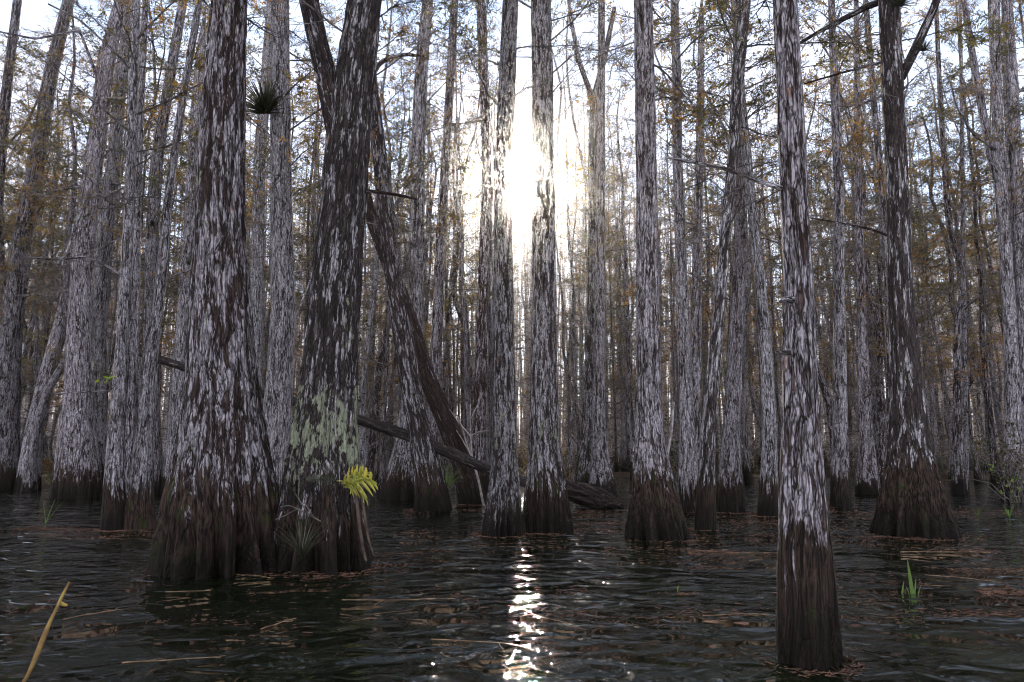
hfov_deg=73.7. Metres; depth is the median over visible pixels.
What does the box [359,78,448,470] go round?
cypress tree
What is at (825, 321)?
cypress tree
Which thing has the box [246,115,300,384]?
cypress tree
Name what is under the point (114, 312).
cypress tree
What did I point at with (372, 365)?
cypress tree
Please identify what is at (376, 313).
cypress tree
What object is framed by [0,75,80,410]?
cypress tree
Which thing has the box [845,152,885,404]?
cypress tree
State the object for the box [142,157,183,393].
cypress tree
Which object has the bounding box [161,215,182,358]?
cypress tree
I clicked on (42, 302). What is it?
cypress tree
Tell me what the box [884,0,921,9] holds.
air plant
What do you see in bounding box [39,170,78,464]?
cypress tree
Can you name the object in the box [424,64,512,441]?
cypress tree
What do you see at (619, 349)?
cypress tree
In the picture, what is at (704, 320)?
cypress tree
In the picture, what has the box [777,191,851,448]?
cypress tree
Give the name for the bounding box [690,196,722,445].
cypress tree
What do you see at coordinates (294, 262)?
cypress tree
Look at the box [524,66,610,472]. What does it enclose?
cypress tree
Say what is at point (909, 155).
cypress tree
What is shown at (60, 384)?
cypress tree
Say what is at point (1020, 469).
shrub
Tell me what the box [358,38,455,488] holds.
cypress tree
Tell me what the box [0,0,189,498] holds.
cypress tree
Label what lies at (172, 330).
cypress tree
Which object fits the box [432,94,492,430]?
cypress tree
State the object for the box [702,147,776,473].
cypress tree
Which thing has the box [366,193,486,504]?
dead tree
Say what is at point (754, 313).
cypress tree
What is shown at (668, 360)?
cypress tree
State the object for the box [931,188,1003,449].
cypress tree
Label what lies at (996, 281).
cypress tree
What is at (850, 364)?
cypress tree
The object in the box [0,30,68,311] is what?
cypress tree
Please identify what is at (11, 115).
cypress tree
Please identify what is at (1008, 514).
grass tuft
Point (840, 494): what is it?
cypress tree
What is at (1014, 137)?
cypress tree
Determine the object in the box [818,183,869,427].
cypress tree
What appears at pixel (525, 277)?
cypress tree
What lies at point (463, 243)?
cypress tree
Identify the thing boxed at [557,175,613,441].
cypress tree
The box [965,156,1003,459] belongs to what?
cypress tree
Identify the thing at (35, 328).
cypress tree
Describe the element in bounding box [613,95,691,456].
cypress tree
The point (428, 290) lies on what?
cypress tree
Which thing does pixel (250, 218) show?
cypress tree
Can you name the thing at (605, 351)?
cypress tree
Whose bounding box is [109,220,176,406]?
cypress tree
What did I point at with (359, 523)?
dead root
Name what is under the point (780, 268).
cypress tree
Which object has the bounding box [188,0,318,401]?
cypress tree
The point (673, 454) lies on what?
shrub
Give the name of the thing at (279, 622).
floating twig
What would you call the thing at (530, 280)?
cypress tree
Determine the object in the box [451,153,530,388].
cypress tree
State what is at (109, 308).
cypress tree
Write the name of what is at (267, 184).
cypress tree
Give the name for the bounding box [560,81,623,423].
cypress tree
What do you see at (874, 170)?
cypress tree
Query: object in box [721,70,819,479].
cypress tree
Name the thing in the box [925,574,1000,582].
floating twig
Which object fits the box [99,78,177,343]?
cypress tree
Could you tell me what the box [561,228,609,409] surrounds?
cypress tree
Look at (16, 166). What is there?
cypress tree
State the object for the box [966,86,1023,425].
cypress tree
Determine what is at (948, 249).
cypress tree
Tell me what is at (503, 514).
cypress tree
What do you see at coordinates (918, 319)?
cypress tree
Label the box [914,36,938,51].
air plant
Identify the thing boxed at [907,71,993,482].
cypress tree
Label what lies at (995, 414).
cypress tree
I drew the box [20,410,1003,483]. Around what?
undergrowth
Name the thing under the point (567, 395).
shrub
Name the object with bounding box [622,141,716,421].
cypress tree
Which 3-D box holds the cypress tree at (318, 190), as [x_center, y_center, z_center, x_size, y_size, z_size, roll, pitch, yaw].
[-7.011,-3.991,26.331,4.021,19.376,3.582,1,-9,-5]
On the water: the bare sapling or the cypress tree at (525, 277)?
the bare sapling
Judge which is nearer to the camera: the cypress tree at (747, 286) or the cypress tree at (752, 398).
the cypress tree at (747, 286)
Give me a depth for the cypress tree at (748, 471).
24.02 m
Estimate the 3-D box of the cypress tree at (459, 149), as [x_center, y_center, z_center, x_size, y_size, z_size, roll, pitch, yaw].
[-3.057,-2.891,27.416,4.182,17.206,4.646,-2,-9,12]
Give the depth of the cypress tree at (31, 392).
34.37 m
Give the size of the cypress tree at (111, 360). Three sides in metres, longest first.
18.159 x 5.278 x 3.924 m
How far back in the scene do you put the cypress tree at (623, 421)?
31.80 m
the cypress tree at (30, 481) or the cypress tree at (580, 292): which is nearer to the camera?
the cypress tree at (30, 481)
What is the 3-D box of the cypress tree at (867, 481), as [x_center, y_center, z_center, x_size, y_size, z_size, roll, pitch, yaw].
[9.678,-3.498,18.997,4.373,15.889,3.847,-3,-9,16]
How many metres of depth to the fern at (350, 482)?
6.50 m
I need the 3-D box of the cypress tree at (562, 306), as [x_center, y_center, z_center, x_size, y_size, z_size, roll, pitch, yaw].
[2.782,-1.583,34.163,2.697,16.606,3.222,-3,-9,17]
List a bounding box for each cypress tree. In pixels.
[0,0,62,411]
[0,0,121,489]
[0,0,126,491]
[0,0,183,484]
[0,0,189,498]
[0,0,272,530]
[0,17,153,489]
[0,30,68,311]
[0,48,67,429]
[0,53,60,413]
[0,62,51,328]
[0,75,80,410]
[0,96,83,431]
[0,105,49,323]
[0,118,70,414]
[0,120,64,334]
[0,165,53,421]
[1,119,75,432]
[4,136,78,446]
[11,83,120,442]
[15,0,145,441]
[20,121,77,445]
[22,173,75,430]
[23,170,67,417]
[23,221,63,437]
[24,166,78,469]
[29,132,122,293]
[34,49,164,419]
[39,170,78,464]
[47,183,124,442]
[49,101,165,338]
[50,0,208,494]
[54,0,199,413]
[61,119,140,401]
[63,0,195,431]
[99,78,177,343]
[108,137,171,363]
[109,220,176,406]
[111,0,269,494]
[114,152,185,367]
[117,82,191,341]
[136,32,193,440]
[139,0,250,433]
[139,212,183,436]
[140,18,253,309]
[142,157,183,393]
[143,32,269,326]
[144,0,304,580]
[159,15,256,394]
[160,77,190,434]
[161,9,296,413]
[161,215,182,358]
[162,0,400,490]
[163,130,265,418]
[164,186,180,314]
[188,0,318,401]
[245,156,269,330]
[246,87,324,414]
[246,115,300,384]
[246,121,269,377]
[247,154,309,387]
[248,69,364,325]
[255,0,449,576]
[263,45,324,410]
[263,138,302,388]
[263,140,313,330]
[264,198,303,387]
[290,0,384,304]
[291,0,469,511]
[292,92,370,364]
[293,147,378,348]
[293,148,323,407]
[294,198,306,378]
[295,47,388,426]
[305,159,382,376]
[308,74,429,484]
[314,0,492,500]
[319,0,441,487]
[357,213,406,458]
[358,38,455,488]
[358,168,403,427]
[358,179,394,448]
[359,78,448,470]
[359,84,408,414]
[361,183,385,435]
[364,76,477,462]
[364,173,429,454]
[366,10,464,307]
[373,0,496,463]
[374,212,428,455]
[376,203,430,425]
[377,65,476,438]
[378,140,434,446]
[383,159,430,442]
[383,173,454,403]
[395,76,470,422]
[399,216,455,407]
[407,0,617,536]
[424,2,524,451]
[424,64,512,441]
[424,133,487,470]
[424,153,475,459]
[426,0,530,493]
[427,0,633,533]
[428,121,477,410]
[429,113,493,474]
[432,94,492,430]
[432,195,475,428]
[434,126,493,425]
[437,15,531,463]
[445,120,480,429]
[448,220,479,420]
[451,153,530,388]
[452,200,492,425]
[455,202,492,417]
[459,0,531,485]
[459,128,531,439]
[461,91,529,437]
[463,99,531,406]
[470,84,529,399]
[486,118,523,407]
[486,211,493,414]
[512,127,569,398]
[512,197,558,432]
[514,141,570,429]
[515,0,610,434]
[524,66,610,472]
[552,0,729,540]
[553,0,635,483]
[554,153,583,435]
[556,0,665,496]
[556,12,628,427]
[556,83,635,456]
[556,110,587,468]
[556,195,610,423]
[556,222,587,404]
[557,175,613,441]
[558,83,667,471]
[559,138,635,441]
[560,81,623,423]
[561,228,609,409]
[562,0,805,511]
[567,230,632,443]
[570,96,674,469]
[579,114,671,471]
[583,184,669,428]
[586,79,675,479]
[589,0,880,530]
[605,159,635,404]
[605,175,668,468]
[606,158,677,441]
[608,142,667,428]
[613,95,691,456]
[619,0,860,516]
[619,40,708,477]
[621,164,677,362]
[621,221,678,436]
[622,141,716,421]
[630,0,846,512]
[635,0,760,466]
[657,153,690,430]
[658,128,754,425]
[661,4,772,453]
[661,178,729,393]
[662,185,711,397]
[665,0,871,670]
[673,118,732,434]
[674,174,725,460]
[683,11,782,482]
[688,213,755,352]
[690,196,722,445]
[694,39,782,479]
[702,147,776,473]
[709,157,777,430]
[709,204,783,416]
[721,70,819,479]
[723,186,781,468]
[729,165,782,453]
[730,29,832,434]
[745,146,783,378]
[750,224,782,440]
[751,177,832,451]
[751,248,782,385]
[759,49,884,482]
[761,0,962,507]
[767,182,826,365]
[772,155,847,442]
[775,93,857,473]
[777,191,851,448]
[778,145,868,449]
[798,0,1008,538]
[805,0,957,494]
[805,42,920,419]
[805,120,868,448]
[808,0,960,461]
[808,14,884,460]
[808,95,875,340]
[809,83,883,335]
[811,45,959,334]
[812,135,857,468]
[813,78,936,373]
[813,218,857,442]
[815,46,885,447]
[818,145,857,466]
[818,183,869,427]
[819,78,925,483]
[822,36,956,333]
[822,189,857,457]
[832,280,857,428]
[844,67,955,437]
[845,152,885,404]
[846,191,883,452]
[847,77,947,407]
[865,0,1009,494]
[872,107,985,458]
[872,112,977,465]
[873,108,995,420]
[883,89,1001,479]
[907,0,1003,486]
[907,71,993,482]
[909,47,1002,474]
[909,192,952,467]
[910,0,1010,493]
[911,199,950,443]
[912,172,952,468]
[913,264,950,454]
[917,0,1023,499]
[919,231,952,427]
[920,195,978,341]
[920,228,976,450]
[922,0,1023,430]
[924,79,1023,339]
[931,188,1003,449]
[942,0,1023,279]
[942,185,991,460]
[944,161,1003,451]
[945,0,1023,396]
[953,181,1003,468]
[959,188,997,334]
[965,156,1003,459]
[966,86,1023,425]
[966,168,1001,419]
[974,86,1005,417]
[978,145,1023,359]
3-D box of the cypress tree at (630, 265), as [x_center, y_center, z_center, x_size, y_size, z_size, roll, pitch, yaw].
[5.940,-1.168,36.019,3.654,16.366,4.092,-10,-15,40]
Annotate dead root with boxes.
[354,481,373,561]
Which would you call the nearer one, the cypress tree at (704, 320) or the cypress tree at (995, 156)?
the cypress tree at (995, 156)
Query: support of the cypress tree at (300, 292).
on the ground
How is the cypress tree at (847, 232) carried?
on the ground
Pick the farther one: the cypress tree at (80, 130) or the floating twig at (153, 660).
the cypress tree at (80, 130)
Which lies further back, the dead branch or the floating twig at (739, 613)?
the dead branch
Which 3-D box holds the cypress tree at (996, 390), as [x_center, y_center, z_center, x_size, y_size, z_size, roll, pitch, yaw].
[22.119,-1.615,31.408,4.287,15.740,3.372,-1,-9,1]
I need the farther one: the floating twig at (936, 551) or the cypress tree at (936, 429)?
the cypress tree at (936, 429)
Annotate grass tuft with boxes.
[43,503,60,523]
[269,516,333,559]
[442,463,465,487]
[1004,506,1012,517]
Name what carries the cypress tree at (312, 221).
on the ground
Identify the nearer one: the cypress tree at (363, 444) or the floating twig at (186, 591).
the floating twig at (186, 591)
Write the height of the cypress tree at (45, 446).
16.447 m
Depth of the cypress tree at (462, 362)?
34.71 m
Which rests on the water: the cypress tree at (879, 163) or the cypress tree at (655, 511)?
the cypress tree at (655, 511)
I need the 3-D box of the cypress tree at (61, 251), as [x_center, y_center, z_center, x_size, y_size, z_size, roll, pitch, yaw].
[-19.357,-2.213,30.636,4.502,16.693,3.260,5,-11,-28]
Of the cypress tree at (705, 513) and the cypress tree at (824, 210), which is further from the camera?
the cypress tree at (824, 210)
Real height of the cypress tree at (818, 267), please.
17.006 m
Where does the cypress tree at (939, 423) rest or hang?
on the ground
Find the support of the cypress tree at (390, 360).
on the ground
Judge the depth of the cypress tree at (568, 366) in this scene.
29.15 m
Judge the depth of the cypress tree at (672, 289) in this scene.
42.16 m
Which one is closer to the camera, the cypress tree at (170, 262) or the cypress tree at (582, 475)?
the cypress tree at (582, 475)
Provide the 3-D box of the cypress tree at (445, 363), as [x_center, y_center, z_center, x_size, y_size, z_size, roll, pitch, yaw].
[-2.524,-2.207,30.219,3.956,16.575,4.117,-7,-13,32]
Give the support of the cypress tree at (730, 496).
on the water
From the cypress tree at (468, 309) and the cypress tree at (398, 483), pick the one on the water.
the cypress tree at (398, 483)
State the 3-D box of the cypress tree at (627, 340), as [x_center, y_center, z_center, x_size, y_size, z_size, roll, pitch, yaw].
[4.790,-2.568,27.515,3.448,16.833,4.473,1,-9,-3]
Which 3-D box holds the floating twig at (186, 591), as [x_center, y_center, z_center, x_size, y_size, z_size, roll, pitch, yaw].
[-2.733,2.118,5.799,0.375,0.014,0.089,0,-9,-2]
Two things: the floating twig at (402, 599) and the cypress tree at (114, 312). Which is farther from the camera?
the cypress tree at (114, 312)
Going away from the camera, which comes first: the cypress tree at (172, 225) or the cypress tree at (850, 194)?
the cypress tree at (172, 225)
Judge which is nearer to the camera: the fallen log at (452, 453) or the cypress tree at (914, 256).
the fallen log at (452, 453)
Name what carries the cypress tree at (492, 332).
on the ground
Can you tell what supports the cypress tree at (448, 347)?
on the ground
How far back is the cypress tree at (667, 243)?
41.11 m
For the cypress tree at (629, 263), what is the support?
on the ground
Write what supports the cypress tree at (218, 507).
on the water
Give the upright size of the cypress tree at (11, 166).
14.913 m
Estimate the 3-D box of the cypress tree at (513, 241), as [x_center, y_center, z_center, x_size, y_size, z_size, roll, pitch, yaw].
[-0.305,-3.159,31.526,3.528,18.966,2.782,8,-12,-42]
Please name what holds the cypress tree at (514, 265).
on the ground
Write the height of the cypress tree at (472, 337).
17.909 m
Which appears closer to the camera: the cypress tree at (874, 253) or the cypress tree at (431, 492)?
the cypress tree at (431, 492)
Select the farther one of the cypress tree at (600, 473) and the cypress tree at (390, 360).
the cypress tree at (390, 360)
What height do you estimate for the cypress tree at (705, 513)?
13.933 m
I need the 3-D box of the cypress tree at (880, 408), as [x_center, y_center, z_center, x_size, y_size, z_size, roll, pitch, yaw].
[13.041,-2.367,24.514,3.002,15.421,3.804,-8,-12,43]
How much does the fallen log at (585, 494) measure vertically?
0.608 m
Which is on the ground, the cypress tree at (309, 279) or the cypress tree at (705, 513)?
the cypress tree at (309, 279)
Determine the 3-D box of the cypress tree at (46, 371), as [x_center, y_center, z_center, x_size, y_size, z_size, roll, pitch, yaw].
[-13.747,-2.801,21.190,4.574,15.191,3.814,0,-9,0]
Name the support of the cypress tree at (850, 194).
on the ground
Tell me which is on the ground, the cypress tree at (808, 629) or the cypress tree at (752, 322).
the cypress tree at (752, 322)
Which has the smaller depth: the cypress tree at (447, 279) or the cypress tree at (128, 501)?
the cypress tree at (128, 501)
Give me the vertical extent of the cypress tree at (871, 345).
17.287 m
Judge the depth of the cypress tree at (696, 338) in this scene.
18.08 m
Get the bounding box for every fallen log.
[138,349,525,487]
[565,480,627,507]
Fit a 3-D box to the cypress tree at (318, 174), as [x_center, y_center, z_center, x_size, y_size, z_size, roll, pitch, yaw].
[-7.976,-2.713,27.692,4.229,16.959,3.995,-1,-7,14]
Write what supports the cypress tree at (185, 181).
on the ground
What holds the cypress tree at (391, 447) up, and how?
on the ground
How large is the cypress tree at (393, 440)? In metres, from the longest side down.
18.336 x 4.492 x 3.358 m
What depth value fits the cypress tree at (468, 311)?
39.83 m
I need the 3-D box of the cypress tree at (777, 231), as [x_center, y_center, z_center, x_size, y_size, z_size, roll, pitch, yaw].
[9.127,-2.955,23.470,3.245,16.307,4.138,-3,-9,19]
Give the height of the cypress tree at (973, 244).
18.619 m
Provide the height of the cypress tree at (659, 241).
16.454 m
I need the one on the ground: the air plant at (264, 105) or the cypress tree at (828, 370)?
the cypress tree at (828, 370)
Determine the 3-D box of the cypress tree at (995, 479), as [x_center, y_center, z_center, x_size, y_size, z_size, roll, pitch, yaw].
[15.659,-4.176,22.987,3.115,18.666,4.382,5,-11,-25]
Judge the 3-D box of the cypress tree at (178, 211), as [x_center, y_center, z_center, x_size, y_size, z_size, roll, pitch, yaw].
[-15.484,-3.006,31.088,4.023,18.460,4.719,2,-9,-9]
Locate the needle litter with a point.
(986, 591)
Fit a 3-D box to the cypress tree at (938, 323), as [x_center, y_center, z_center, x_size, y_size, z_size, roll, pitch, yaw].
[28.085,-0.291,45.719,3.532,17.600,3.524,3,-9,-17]
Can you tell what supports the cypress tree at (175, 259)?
on the ground
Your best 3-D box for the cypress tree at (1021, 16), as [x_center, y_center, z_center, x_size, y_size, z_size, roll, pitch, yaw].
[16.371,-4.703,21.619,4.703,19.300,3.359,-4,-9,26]
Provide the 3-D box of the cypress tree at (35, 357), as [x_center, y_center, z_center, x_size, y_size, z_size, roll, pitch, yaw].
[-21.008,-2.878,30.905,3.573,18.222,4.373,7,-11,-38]
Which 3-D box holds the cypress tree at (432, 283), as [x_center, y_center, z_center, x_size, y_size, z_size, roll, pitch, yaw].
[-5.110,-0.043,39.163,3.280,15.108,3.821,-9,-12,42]
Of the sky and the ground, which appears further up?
the sky
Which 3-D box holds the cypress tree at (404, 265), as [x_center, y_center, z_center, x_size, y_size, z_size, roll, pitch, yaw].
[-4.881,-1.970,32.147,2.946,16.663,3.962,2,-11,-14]
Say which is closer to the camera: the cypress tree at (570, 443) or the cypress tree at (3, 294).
the cypress tree at (570, 443)
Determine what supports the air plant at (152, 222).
attached to the cypress tree at (152, 240)
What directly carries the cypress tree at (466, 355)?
on the ground
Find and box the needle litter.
[2,485,1023,677]
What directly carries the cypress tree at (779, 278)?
on the ground
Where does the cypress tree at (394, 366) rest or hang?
on the ground
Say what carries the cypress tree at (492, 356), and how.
on the ground
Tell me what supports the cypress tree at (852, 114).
on the ground
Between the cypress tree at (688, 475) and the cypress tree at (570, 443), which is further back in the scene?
the cypress tree at (570, 443)
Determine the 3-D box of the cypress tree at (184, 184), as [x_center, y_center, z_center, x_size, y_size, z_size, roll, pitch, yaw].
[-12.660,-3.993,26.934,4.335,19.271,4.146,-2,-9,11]
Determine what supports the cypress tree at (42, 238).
on the ground
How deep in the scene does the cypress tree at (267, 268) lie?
35.17 m
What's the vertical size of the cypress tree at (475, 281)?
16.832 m
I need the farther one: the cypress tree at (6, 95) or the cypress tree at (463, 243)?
the cypress tree at (463, 243)
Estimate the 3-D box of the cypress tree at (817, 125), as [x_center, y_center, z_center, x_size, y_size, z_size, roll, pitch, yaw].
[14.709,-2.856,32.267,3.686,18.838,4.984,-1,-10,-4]
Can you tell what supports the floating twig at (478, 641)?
on the water
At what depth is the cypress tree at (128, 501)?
10.77 m
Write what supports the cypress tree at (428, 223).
on the ground
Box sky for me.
[0,0,1023,442]
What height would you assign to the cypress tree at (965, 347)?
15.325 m
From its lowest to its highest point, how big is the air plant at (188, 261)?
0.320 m
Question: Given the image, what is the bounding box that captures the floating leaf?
[734,622,749,624]
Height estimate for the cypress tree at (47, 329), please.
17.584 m
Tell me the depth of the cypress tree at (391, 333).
41.38 m
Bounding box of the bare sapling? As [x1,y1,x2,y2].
[449,393,489,504]
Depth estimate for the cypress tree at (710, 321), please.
38.19 m
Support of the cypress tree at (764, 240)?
on the ground
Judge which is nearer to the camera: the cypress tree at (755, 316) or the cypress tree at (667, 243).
the cypress tree at (755, 316)
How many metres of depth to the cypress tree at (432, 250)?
43.16 m
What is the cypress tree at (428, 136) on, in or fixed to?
on the ground
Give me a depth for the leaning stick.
9.98 m
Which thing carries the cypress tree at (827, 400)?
on the ground
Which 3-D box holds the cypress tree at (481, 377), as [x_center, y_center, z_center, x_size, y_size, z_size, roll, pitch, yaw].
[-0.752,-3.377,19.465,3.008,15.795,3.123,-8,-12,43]
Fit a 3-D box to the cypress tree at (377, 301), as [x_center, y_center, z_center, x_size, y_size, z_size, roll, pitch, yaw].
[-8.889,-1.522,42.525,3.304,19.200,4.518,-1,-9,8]
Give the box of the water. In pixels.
[0,475,1023,681]
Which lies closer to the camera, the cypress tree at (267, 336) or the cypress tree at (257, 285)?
the cypress tree at (257, 285)
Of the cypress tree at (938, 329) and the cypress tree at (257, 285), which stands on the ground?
the cypress tree at (938, 329)
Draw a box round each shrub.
[358,282,444,491]
[388,332,521,488]
[514,272,635,481]
[663,408,678,490]
[937,411,1023,503]
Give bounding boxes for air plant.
[144,216,159,227]
[183,256,190,264]
[246,71,299,121]
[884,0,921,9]
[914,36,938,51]
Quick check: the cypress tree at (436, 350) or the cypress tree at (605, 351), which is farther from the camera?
the cypress tree at (605, 351)
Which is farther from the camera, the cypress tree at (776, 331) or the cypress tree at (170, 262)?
the cypress tree at (776, 331)
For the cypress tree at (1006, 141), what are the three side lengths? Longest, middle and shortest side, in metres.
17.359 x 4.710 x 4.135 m
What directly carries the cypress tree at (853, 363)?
on the ground
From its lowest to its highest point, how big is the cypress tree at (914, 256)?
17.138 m
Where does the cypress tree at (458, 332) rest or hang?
on the ground
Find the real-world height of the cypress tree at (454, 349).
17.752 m
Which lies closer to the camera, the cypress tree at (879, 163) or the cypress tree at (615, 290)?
the cypress tree at (879, 163)
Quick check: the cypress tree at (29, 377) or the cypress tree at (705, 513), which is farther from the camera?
the cypress tree at (29, 377)
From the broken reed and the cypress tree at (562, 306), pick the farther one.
the cypress tree at (562, 306)
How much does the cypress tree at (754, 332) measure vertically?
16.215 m
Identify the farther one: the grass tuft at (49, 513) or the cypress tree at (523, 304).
the cypress tree at (523, 304)
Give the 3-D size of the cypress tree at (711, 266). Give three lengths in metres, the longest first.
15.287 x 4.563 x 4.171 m
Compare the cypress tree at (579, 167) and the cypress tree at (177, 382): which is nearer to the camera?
the cypress tree at (177, 382)
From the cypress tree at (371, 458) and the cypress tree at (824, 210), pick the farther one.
the cypress tree at (824, 210)
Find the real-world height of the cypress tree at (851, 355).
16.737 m
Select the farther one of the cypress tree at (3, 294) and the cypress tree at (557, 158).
the cypress tree at (3, 294)
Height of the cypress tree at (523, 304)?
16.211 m
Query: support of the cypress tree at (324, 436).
on the water
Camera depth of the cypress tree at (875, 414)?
27.42 m
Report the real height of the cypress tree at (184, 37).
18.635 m
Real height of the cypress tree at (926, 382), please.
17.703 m
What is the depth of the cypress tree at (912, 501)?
9.99 m
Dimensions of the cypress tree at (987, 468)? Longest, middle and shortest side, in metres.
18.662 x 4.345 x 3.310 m
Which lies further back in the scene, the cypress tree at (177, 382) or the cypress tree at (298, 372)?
the cypress tree at (298, 372)
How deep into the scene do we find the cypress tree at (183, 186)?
21.38 m
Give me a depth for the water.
5.26 m
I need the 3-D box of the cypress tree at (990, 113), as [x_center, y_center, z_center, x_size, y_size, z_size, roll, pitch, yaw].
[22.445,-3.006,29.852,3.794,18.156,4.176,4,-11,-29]
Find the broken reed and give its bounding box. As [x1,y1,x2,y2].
[22,582,70,681]
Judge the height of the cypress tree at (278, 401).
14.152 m
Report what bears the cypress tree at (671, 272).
on the ground
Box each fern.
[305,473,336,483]
[340,464,377,504]
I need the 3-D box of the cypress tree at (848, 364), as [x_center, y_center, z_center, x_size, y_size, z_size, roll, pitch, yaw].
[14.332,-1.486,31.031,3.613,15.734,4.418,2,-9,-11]
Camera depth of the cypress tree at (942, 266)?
46.45 m
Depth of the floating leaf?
4.71 m
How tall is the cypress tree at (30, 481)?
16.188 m
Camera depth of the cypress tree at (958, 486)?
18.70 m
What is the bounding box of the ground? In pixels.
[42,463,1002,483]
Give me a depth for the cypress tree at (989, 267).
26.83 m
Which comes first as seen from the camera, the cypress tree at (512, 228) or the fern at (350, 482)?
the fern at (350, 482)
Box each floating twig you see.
[63,607,122,619]
[122,655,225,662]
[165,589,209,591]
[261,618,295,628]
[342,598,454,604]
[431,639,531,649]
[520,608,572,624]
[702,613,771,616]
[900,551,988,552]
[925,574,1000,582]
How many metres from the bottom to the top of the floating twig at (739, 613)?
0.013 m
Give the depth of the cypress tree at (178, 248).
22.58 m
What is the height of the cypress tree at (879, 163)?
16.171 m
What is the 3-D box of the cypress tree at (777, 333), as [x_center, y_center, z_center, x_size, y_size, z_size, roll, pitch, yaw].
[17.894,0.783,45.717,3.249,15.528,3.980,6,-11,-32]
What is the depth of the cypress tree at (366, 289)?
25.89 m
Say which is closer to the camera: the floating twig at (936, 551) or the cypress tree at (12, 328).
the floating twig at (936, 551)
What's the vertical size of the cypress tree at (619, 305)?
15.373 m
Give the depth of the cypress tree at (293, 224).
36.84 m
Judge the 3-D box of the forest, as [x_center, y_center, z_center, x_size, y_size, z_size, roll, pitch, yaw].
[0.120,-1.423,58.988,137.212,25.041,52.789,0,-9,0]
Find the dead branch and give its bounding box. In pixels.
[275,489,320,521]
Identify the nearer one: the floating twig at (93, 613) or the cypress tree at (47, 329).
the floating twig at (93, 613)
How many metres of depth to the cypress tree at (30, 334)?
27.56 m
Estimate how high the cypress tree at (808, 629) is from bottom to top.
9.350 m
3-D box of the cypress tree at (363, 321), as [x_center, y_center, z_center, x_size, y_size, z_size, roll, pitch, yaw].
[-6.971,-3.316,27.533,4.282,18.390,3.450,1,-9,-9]
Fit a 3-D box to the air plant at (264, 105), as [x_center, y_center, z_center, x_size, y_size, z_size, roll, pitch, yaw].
[-4.845,-4.775,13.021,1.504,1.074,1.009,0,-9,0]
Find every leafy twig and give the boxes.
[95,375,116,385]
[997,472,1020,502]
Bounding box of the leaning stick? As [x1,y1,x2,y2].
[667,402,674,452]
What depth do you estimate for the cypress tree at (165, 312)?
28.70 m
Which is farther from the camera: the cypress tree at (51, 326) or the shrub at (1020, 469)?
the cypress tree at (51, 326)
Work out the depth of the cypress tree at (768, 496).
12.77 m
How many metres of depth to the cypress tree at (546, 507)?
10.38 m
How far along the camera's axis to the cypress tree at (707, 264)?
31.66 m
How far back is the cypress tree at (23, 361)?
30.54 m
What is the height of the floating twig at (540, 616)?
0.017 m
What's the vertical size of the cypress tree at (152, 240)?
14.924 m
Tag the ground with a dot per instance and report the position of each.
(615, 474)
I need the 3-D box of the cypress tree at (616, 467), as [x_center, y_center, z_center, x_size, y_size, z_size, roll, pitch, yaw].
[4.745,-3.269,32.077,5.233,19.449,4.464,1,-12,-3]
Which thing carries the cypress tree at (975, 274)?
on the ground
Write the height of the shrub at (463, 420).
4.929 m
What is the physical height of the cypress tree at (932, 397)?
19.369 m
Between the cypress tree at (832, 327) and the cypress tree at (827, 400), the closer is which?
the cypress tree at (827, 400)
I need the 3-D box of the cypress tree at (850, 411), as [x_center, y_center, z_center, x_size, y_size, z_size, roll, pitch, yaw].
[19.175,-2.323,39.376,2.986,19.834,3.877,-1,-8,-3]
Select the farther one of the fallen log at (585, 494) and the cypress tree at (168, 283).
the cypress tree at (168, 283)
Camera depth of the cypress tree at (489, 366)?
22.14 m
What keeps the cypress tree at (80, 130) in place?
on the ground
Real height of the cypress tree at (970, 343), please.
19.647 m
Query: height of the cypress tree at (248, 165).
19.242 m
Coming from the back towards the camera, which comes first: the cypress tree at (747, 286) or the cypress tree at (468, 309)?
the cypress tree at (468, 309)
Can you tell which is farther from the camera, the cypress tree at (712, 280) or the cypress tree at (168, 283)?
the cypress tree at (712, 280)
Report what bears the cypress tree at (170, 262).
on the ground
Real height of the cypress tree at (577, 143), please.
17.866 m
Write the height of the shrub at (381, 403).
6.310 m
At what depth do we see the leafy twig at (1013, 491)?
14.88 m
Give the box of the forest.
[1,25,1023,467]
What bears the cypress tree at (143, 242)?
on the ground
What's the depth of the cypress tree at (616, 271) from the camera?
40.59 m
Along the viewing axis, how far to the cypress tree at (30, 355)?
33.81 m
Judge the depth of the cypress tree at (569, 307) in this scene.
44.48 m
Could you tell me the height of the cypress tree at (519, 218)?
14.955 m
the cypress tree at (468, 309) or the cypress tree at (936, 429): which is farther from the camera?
the cypress tree at (468, 309)
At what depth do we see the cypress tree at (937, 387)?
43.55 m
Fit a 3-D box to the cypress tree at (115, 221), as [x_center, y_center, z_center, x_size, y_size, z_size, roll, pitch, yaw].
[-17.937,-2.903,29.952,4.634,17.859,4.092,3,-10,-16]
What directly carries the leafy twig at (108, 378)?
attached to the cypress tree at (128, 501)
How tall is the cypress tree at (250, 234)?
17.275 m
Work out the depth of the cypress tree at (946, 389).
26.42 m
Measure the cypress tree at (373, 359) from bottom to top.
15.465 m
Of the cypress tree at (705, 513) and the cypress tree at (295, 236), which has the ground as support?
the cypress tree at (295, 236)
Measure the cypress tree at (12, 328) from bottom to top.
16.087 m
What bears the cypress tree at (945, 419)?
on the ground
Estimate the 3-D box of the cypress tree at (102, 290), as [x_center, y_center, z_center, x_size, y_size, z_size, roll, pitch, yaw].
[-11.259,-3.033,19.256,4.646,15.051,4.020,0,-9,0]

